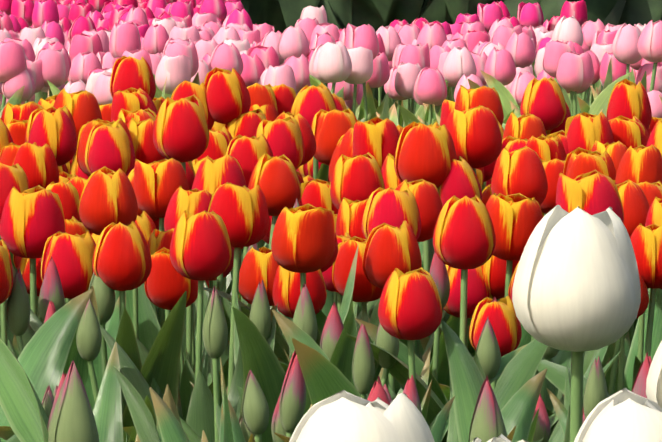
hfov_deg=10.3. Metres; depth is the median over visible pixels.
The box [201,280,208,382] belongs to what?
red tulip
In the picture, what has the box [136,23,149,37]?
pink tulip
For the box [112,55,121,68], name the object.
pink tulip
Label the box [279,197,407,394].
red tulip
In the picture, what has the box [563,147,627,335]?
red tulip
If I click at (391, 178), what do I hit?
red tulip
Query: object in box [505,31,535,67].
pink tulip
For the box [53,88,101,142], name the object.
red tulip
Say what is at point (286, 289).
red tulip
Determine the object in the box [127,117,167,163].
red tulip
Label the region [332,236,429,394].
red tulip
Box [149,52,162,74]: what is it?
pink tulip
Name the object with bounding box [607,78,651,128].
red tulip
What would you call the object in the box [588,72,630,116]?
pink tulip leaves
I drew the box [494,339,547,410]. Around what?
tulip leaves
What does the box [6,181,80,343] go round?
red tulip
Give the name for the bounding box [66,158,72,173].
red tulip
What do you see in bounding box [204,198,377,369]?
red tulip
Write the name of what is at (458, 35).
pink tulip
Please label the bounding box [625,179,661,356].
red tulip
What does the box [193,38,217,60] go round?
pink tulip
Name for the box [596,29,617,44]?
pink tulip
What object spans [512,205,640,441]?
white tulip
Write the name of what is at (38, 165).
red tulip
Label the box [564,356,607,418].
tulip bud
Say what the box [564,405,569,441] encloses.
white tulip leaves
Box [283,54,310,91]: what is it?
pink tulip
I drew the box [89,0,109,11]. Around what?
magenta tulip
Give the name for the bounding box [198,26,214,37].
pink tulip
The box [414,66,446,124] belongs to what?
pink tulip
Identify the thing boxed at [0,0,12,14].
magenta tulip
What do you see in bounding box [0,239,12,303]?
red tulip
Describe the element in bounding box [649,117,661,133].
red tulip
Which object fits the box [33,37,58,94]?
pink tulip
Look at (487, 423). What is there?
tulip bud
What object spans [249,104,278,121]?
red tulip
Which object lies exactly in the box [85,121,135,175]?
red tulip
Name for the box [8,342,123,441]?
tulip leaves
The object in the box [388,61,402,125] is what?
pink tulip
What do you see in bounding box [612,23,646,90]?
pink tulip
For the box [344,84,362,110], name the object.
pink tulip
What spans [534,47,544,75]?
pink tulip
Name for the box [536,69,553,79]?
pink tulip
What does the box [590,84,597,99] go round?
pink tulip leaves
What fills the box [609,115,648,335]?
red tulip
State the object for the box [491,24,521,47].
pink tulip
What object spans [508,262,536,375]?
red tulip
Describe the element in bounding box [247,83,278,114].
red tulip
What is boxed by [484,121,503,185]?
red tulip
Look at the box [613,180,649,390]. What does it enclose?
red tulip
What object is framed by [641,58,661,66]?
pink tulip
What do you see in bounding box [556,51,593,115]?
pink tulip
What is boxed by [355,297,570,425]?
leaves
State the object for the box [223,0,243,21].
magenta tulip
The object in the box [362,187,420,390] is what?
red tulip
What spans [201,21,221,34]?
pink tulip
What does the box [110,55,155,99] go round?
red tulip
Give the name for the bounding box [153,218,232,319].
red tulip
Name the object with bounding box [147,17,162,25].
magenta tulip
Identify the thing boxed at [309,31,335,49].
pink tulip
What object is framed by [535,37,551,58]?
pink tulip
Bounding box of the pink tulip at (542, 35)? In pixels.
[536,30,552,50]
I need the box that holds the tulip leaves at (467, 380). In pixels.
[441,319,607,441]
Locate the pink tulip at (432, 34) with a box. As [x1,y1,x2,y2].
[416,23,446,50]
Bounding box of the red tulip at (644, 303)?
[608,274,648,395]
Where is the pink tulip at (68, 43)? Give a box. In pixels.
[65,40,70,51]
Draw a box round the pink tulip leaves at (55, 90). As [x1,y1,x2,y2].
[47,80,59,94]
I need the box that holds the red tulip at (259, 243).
[257,240,261,247]
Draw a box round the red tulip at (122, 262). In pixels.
[92,221,151,414]
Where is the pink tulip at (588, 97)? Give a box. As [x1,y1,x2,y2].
[586,84,594,103]
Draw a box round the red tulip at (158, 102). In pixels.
[152,96,164,110]
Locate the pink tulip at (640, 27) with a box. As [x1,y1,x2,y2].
[637,23,645,32]
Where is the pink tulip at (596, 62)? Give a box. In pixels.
[580,50,599,112]
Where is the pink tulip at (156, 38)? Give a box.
[143,24,168,54]
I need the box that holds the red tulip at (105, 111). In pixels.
[99,103,111,121]
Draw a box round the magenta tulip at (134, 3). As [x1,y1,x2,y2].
[113,0,137,7]
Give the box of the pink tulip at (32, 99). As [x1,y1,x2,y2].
[5,94,34,103]
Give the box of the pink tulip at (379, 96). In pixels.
[378,87,380,106]
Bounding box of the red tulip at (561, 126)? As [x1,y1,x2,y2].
[547,102,570,134]
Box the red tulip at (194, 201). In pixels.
[164,186,228,407]
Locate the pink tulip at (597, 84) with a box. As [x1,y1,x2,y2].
[591,46,600,101]
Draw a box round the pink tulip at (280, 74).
[264,63,295,91]
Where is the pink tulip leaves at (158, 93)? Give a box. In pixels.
[153,74,171,98]
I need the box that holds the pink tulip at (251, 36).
[237,28,260,43]
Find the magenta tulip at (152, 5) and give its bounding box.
[146,0,166,13]
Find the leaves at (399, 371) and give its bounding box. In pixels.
[346,334,598,441]
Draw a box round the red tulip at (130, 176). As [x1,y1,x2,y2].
[127,169,158,220]
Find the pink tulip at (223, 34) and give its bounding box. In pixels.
[214,26,240,43]
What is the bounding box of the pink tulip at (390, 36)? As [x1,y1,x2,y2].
[376,26,406,126]
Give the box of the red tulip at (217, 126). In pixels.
[211,122,225,130]
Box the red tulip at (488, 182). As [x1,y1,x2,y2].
[486,178,491,186]
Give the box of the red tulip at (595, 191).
[533,169,623,428]
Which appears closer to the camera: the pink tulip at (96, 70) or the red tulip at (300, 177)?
the red tulip at (300, 177)
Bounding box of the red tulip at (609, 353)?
[537,343,617,393]
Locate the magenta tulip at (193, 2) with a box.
[177,0,196,7]
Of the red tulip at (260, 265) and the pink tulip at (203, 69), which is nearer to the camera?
the red tulip at (260, 265)
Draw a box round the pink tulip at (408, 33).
[390,23,419,107]
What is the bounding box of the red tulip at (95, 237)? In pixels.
[91,233,99,243]
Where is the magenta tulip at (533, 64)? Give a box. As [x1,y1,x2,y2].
[521,25,534,75]
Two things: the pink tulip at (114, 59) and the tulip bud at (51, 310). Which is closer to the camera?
the tulip bud at (51, 310)
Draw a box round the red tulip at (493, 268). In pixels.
[481,255,609,375]
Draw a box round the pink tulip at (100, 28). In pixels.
[96,26,107,30]
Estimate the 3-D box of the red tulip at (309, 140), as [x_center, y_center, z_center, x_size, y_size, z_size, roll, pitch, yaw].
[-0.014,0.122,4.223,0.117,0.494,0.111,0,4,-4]
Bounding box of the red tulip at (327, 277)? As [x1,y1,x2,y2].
[289,232,351,359]
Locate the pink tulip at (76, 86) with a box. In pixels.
[64,80,85,93]
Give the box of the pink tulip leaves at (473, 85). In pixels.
[468,79,479,88]
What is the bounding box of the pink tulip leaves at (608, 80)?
[602,59,611,90]
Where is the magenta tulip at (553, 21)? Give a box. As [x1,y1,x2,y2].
[547,16,559,30]
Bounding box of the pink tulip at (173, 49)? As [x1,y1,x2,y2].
[162,41,199,84]
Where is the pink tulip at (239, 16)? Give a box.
[225,8,252,30]
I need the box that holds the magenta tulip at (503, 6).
[493,1,509,16]
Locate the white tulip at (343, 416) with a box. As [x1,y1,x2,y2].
[289,390,434,441]
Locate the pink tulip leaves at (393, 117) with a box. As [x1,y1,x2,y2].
[346,104,398,125]
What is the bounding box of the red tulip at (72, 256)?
[41,231,95,301]
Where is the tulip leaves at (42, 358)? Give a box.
[0,289,92,441]
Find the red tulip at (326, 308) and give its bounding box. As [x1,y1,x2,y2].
[322,125,403,317]
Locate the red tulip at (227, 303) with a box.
[213,199,320,346]
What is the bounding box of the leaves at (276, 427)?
[219,393,285,441]
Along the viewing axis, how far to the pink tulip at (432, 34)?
7.01 m
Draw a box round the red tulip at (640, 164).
[615,145,661,344]
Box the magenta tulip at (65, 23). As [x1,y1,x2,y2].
[59,17,72,31]
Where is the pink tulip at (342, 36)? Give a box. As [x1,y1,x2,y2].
[338,28,345,44]
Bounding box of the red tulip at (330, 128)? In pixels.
[311,108,356,164]
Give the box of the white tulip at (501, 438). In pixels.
[472,434,527,441]
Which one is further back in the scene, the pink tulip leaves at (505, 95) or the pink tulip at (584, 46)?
the pink tulip at (584, 46)
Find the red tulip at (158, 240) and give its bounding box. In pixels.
[148,228,227,408]
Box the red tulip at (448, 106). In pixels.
[424,99,454,125]
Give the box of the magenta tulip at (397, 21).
[389,19,408,27]
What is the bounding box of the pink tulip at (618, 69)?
[599,52,626,92]
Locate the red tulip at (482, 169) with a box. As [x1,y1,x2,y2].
[476,167,483,184]
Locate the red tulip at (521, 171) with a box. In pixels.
[420,146,547,362]
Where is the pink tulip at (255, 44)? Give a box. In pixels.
[251,41,261,47]
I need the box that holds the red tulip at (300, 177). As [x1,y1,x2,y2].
[297,171,303,182]
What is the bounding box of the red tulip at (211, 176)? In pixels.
[136,154,246,386]
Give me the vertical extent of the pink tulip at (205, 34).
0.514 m
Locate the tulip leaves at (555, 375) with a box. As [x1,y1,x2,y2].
[537,360,609,396]
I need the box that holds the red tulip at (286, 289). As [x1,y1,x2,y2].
[190,265,326,386]
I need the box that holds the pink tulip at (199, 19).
[192,12,216,26]
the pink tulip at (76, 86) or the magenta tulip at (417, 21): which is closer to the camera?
the pink tulip at (76, 86)
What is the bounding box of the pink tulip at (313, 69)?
[309,44,343,99]
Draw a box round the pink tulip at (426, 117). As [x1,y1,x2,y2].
[413,90,446,121]
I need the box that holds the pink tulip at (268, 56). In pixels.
[247,45,279,68]
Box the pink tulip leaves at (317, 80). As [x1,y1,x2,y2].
[309,74,332,93]
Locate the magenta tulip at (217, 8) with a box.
[199,0,226,21]
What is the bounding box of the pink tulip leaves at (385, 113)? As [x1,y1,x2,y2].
[381,93,388,119]
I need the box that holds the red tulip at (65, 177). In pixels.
[59,171,76,301]
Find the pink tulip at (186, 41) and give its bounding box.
[162,38,191,56]
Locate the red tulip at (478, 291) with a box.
[420,265,492,362]
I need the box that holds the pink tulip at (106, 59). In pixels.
[97,51,113,68]
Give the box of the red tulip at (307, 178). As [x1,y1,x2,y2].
[302,175,313,181]
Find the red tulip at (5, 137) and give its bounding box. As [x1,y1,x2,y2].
[0,119,12,158]
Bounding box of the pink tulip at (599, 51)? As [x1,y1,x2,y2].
[590,43,611,91]
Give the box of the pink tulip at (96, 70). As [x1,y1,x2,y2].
[87,68,107,79]
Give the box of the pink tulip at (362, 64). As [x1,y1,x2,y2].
[344,47,372,114]
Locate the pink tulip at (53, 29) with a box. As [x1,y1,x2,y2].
[42,20,67,85]
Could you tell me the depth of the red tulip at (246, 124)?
4.46 m
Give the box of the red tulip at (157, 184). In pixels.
[115,158,188,351]
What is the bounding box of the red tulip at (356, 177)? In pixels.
[270,152,474,358]
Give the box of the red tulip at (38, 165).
[12,142,58,188]
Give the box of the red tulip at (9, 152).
[0,142,63,270]
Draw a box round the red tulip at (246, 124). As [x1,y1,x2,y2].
[225,109,266,264]
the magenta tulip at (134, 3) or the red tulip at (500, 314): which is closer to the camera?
the red tulip at (500, 314)
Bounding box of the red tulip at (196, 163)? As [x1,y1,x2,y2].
[192,156,210,173]
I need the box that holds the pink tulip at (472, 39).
[462,30,490,50]
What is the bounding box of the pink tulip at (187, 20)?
[171,15,192,26]
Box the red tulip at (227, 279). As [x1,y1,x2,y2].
[223,272,240,302]
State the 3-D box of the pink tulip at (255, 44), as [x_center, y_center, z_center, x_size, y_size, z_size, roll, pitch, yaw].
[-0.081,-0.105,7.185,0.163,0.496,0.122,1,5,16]
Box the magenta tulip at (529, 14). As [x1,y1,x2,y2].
[517,2,543,27]
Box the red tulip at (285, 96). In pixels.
[268,84,295,114]
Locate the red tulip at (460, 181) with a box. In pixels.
[437,156,481,205]
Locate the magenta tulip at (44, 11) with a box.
[32,0,58,27]
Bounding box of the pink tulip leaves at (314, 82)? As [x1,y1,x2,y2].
[309,76,319,86]
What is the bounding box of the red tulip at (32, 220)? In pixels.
[0,185,64,315]
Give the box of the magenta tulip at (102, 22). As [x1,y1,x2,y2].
[95,17,109,30]
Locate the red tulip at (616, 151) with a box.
[591,140,626,173]
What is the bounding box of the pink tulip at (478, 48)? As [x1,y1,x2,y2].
[441,41,488,106]
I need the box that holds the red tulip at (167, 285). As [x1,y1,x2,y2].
[144,247,197,418]
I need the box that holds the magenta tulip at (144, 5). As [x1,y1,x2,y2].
[138,1,147,7]
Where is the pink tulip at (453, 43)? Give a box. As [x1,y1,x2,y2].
[442,38,467,101]
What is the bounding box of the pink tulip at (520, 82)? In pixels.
[510,71,535,105]
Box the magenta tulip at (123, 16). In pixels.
[118,11,127,23]
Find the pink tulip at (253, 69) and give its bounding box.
[241,53,264,86]
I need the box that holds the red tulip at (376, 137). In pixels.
[342,116,423,355]
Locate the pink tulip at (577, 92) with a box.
[565,86,589,93]
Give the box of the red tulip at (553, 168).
[540,158,564,213]
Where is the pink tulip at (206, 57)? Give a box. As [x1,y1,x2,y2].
[201,53,210,64]
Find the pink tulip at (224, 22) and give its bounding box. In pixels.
[222,15,228,27]
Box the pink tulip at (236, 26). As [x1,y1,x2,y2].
[226,23,249,30]
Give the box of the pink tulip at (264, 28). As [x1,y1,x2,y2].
[252,23,273,38]
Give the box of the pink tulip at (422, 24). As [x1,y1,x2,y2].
[420,20,444,31]
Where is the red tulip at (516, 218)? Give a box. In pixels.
[439,193,542,400]
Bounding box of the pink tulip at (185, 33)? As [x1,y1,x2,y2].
[169,26,200,41]
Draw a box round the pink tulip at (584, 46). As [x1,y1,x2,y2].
[581,31,589,51]
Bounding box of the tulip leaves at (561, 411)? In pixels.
[546,388,567,437]
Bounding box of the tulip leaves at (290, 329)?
[272,309,329,360]
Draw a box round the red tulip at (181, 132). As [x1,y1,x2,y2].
[144,94,213,387]
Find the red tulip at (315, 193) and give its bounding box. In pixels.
[291,179,337,321]
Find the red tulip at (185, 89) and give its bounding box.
[171,80,214,129]
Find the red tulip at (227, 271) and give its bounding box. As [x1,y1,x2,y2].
[179,247,249,379]
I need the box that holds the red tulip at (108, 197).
[12,166,137,357]
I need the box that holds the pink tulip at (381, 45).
[361,33,402,125]
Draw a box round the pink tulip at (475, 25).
[446,21,484,98]
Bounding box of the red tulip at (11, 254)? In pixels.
[9,251,14,268]
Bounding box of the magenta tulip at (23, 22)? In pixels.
[18,17,28,28]
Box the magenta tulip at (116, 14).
[108,8,129,29]
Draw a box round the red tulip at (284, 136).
[256,115,304,169]
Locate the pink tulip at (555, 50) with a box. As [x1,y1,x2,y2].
[542,40,575,90]
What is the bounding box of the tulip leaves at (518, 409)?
[501,368,546,441]
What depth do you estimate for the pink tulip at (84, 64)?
6.66 m
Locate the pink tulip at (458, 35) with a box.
[451,32,463,39]
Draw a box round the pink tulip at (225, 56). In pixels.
[208,42,242,74]
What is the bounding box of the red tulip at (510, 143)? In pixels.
[497,135,527,158]
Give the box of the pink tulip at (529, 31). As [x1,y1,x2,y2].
[515,25,536,50]
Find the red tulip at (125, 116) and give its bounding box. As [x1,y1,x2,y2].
[116,108,156,125]
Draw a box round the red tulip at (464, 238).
[433,195,495,345]
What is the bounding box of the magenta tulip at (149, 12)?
[138,6,154,18]
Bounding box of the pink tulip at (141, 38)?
[140,36,143,50]
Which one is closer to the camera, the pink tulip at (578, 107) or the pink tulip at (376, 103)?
the pink tulip at (578, 107)
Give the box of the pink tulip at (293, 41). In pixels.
[278,25,309,59]
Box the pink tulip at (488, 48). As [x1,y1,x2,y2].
[480,42,504,55]
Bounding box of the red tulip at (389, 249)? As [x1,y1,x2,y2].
[363,221,421,391]
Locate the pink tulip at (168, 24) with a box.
[152,17,176,35]
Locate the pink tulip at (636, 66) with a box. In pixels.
[630,58,642,69]
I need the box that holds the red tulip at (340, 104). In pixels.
[332,93,346,110]
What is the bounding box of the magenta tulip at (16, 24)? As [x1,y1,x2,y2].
[3,14,21,32]
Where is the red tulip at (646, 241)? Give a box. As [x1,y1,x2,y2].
[630,223,661,359]
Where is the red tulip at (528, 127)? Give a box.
[503,112,546,139]
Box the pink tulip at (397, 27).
[394,24,412,31]
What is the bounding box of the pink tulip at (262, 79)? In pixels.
[258,68,267,84]
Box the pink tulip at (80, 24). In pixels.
[69,15,95,39]
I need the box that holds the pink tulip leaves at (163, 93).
[162,77,166,98]
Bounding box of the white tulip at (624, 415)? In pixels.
[574,388,661,441]
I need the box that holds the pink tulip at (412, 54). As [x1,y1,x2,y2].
[398,43,429,112]
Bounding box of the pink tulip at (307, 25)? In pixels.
[294,17,323,83]
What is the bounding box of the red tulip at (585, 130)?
[565,112,613,152]
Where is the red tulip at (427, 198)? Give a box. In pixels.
[369,179,459,386]
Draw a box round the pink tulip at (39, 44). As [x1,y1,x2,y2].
[33,39,51,94]
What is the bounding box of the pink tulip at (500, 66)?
[484,47,515,85]
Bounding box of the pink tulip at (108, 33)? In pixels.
[100,30,111,40]
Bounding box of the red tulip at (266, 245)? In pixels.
[231,242,268,277]
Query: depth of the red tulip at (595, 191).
3.11 m
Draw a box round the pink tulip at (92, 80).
[85,71,111,93]
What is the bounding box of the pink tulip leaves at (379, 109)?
[369,101,384,119]
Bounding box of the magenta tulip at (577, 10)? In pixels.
[560,0,587,26]
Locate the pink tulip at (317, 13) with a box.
[300,5,326,23]
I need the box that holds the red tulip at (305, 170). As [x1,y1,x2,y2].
[296,158,329,181]
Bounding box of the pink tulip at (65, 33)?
[63,30,68,46]
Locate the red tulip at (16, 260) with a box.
[13,254,37,310]
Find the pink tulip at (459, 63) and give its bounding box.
[443,46,476,101]
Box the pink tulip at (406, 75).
[394,62,421,111]
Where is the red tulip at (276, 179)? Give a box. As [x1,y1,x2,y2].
[229,153,300,344]
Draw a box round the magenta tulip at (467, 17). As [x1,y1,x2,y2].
[455,13,479,22]
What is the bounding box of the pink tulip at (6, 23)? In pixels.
[0,14,13,31]
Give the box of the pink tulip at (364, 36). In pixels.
[345,23,378,120]
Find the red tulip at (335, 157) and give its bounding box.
[329,140,360,307]
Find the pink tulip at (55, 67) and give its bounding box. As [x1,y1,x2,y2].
[35,48,68,96]
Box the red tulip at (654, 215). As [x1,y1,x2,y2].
[645,197,661,226]
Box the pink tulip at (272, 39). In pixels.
[261,31,284,64]
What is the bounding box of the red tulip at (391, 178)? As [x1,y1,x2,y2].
[370,153,401,315]
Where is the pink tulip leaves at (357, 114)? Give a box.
[355,103,370,121]
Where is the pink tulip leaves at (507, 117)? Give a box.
[408,108,514,123]
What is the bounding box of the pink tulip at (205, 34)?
[198,29,211,40]
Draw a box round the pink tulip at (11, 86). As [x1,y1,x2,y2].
[1,69,35,101]
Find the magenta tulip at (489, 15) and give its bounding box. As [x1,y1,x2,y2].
[477,3,503,32]
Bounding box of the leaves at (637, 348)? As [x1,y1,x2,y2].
[624,288,661,390]
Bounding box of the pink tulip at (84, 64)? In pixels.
[70,50,101,84]
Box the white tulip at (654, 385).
[646,341,661,408]
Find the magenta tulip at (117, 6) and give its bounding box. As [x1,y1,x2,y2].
[115,4,134,9]
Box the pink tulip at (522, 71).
[505,66,530,90]
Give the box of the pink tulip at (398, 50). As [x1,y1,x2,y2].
[392,42,421,126]
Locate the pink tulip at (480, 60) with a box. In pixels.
[470,51,487,85]
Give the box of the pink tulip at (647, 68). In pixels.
[636,63,661,92]
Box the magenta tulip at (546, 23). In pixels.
[543,19,548,28]
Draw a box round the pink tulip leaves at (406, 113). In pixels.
[399,105,420,125]
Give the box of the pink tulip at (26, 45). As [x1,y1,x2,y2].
[3,38,35,61]
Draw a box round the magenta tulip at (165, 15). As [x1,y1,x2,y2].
[158,12,172,18]
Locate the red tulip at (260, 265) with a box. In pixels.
[239,246,284,362]
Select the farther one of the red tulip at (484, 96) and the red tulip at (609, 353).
the red tulip at (484, 96)
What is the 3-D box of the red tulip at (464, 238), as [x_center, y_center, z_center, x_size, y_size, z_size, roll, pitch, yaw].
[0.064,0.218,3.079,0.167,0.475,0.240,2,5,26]
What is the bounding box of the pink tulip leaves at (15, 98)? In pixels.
[0,86,24,117]
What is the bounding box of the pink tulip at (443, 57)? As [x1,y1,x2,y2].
[438,51,456,100]
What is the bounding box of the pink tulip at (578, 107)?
[567,84,592,113]
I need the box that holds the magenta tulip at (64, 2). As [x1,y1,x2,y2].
[58,0,71,4]
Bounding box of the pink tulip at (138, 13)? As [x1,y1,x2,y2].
[125,7,148,24]
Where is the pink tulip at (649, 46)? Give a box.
[629,20,661,91]
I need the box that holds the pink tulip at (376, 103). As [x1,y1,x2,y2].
[374,98,377,108]
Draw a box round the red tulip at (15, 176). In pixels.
[0,163,29,345]
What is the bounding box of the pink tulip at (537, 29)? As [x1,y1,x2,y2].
[532,25,547,77]
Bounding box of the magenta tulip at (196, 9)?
[194,7,199,14]
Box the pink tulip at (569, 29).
[552,16,583,45]
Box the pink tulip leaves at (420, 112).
[415,79,448,120]
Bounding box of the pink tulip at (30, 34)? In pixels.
[19,26,45,46]
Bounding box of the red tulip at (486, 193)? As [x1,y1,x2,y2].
[482,184,491,205]
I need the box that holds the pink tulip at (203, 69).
[191,59,209,83]
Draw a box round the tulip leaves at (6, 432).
[0,384,207,441]
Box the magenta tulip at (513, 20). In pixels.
[501,16,519,26]
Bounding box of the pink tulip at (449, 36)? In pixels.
[446,34,453,86]
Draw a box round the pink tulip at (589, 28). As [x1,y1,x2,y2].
[581,19,604,98]
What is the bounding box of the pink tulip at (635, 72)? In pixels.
[596,67,637,94]
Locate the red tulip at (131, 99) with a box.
[111,87,157,121]
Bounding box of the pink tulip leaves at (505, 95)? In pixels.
[480,70,518,118]
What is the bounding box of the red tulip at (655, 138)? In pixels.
[646,120,661,155]
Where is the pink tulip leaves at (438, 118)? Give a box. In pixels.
[436,113,440,124]
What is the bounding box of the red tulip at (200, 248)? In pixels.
[123,210,230,441]
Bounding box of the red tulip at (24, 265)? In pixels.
[18,258,42,321]
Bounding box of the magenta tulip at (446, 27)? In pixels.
[441,21,451,93]
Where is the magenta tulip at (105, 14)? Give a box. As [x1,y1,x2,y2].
[102,11,111,18]
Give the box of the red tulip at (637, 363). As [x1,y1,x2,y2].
[632,288,661,387]
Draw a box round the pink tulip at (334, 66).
[317,41,351,92]
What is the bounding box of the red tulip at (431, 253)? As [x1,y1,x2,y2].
[430,124,441,266]
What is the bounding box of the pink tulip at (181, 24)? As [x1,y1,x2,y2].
[175,20,186,27]
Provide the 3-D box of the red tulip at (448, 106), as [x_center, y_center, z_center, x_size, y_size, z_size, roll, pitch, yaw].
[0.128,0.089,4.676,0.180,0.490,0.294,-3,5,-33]
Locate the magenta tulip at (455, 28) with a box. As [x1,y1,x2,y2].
[449,21,464,34]
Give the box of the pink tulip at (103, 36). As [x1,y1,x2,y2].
[82,30,109,52]
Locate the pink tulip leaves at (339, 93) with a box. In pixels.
[336,87,343,97]
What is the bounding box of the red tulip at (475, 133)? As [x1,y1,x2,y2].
[446,105,502,356]
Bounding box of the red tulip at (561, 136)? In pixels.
[541,130,568,155]
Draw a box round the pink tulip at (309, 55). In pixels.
[307,49,314,62]
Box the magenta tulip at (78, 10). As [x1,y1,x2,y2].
[68,2,93,21]
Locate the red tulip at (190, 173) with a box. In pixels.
[185,161,195,189]
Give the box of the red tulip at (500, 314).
[469,296,521,380]
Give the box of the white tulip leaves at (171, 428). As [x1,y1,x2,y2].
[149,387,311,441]
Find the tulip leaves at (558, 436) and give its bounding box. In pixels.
[447,326,620,441]
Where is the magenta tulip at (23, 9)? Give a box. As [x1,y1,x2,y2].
[11,0,33,26]
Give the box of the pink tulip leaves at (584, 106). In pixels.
[577,97,589,112]
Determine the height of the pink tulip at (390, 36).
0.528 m
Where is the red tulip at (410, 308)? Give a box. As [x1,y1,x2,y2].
[378,267,538,441]
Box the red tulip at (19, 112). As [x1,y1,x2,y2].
[1,101,43,124]
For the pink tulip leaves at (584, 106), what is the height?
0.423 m
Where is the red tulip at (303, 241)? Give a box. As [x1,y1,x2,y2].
[123,203,387,436]
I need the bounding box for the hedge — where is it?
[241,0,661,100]
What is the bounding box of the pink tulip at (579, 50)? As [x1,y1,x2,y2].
[554,42,584,115]
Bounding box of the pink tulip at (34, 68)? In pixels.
[25,59,43,102]
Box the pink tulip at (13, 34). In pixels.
[9,30,18,38]
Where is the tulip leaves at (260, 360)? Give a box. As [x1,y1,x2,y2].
[179,307,285,441]
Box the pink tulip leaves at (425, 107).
[423,103,433,122]
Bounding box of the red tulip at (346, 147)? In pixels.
[339,127,353,157]
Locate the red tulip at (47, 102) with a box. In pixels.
[38,94,57,108]
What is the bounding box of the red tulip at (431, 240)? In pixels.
[429,183,485,253]
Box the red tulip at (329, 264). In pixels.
[320,233,337,271]
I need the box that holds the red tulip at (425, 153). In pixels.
[394,121,473,358]
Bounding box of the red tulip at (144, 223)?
[133,211,156,339]
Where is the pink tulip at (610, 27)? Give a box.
[579,23,624,101]
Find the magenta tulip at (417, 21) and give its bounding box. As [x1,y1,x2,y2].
[411,17,428,28]
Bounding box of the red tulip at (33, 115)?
[25,106,76,141]
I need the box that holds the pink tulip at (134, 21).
[119,19,142,24]
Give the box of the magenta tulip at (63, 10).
[57,3,70,17]
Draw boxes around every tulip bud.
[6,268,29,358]
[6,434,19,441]
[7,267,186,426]
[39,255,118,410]
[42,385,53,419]
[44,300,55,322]
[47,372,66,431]
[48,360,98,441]
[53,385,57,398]
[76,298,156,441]
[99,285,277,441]
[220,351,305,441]
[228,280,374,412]
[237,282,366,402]
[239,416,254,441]
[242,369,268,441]
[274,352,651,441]
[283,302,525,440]
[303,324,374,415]
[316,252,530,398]
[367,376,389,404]
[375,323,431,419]
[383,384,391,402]
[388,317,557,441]
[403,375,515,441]
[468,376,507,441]
[532,394,550,441]
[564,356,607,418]
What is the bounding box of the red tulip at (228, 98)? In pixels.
[204,67,328,181]
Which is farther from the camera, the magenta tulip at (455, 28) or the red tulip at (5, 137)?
the magenta tulip at (455, 28)
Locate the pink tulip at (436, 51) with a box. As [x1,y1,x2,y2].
[403,44,450,107]
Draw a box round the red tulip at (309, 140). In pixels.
[274,111,315,165]
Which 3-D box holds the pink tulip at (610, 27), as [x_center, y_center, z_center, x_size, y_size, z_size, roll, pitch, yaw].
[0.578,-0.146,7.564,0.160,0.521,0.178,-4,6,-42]
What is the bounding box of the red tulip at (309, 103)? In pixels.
[262,82,337,246]
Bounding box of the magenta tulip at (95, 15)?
[86,10,103,23]
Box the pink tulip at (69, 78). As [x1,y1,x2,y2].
[68,56,75,82]
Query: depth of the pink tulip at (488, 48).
6.62 m
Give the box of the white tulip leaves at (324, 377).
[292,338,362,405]
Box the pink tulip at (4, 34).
[0,28,11,97]
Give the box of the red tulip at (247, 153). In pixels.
[226,134,272,301]
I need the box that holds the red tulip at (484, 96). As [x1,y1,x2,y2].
[455,85,503,124]
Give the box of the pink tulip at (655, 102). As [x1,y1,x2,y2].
[646,90,661,117]
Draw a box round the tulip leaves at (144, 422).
[113,366,160,441]
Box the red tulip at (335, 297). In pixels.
[333,214,337,308]
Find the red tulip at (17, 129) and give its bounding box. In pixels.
[6,119,27,144]
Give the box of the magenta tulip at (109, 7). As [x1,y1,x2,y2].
[101,3,118,13]
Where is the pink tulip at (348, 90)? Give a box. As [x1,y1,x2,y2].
[328,81,359,100]
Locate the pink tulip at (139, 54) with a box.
[122,49,152,72]
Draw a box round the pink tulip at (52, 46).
[35,42,70,103]
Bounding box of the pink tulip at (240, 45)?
[223,38,250,50]
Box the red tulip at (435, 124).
[418,122,437,244]
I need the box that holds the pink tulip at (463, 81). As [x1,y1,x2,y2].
[454,74,482,101]
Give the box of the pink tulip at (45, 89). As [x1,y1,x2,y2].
[41,86,59,97]
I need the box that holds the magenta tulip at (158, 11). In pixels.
[154,7,165,17]
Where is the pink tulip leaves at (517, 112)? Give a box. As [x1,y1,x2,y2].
[510,101,601,117]
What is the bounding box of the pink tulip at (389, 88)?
[352,66,407,123]
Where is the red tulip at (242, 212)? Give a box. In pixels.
[179,182,268,421]
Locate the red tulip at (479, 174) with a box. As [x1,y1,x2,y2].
[476,169,481,188]
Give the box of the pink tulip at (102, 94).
[94,74,112,104]
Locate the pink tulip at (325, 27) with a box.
[310,22,339,42]
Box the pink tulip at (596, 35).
[592,30,600,44]
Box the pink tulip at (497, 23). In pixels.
[488,18,513,39]
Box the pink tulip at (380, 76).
[358,52,389,120]
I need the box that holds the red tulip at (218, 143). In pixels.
[192,126,232,160]
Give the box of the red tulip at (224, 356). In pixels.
[195,243,378,380]
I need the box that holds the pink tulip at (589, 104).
[562,41,592,105]
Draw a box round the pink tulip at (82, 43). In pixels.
[69,33,102,60]
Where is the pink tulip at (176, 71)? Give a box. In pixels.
[155,54,190,93]
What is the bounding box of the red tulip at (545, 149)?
[526,136,566,215]
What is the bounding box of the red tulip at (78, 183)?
[28,176,86,323]
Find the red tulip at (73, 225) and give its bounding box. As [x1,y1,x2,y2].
[40,216,88,302]
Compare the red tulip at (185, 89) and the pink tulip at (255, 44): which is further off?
the pink tulip at (255, 44)
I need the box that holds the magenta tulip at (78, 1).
[71,0,86,3]
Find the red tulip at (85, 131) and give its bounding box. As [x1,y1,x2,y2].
[65,118,134,303]
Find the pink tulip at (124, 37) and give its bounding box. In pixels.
[109,21,140,57]
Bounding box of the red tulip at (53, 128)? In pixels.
[28,106,76,165]
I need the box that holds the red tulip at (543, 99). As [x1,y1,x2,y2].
[520,77,565,133]
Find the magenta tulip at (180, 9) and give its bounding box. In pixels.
[168,0,193,17]
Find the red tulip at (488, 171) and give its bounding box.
[440,159,496,332]
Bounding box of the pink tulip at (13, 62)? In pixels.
[0,40,26,111]
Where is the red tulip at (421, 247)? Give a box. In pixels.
[419,242,422,267]
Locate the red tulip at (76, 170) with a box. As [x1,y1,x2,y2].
[70,150,88,179]
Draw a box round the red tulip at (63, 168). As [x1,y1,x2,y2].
[58,164,68,173]
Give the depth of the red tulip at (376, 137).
3.83 m

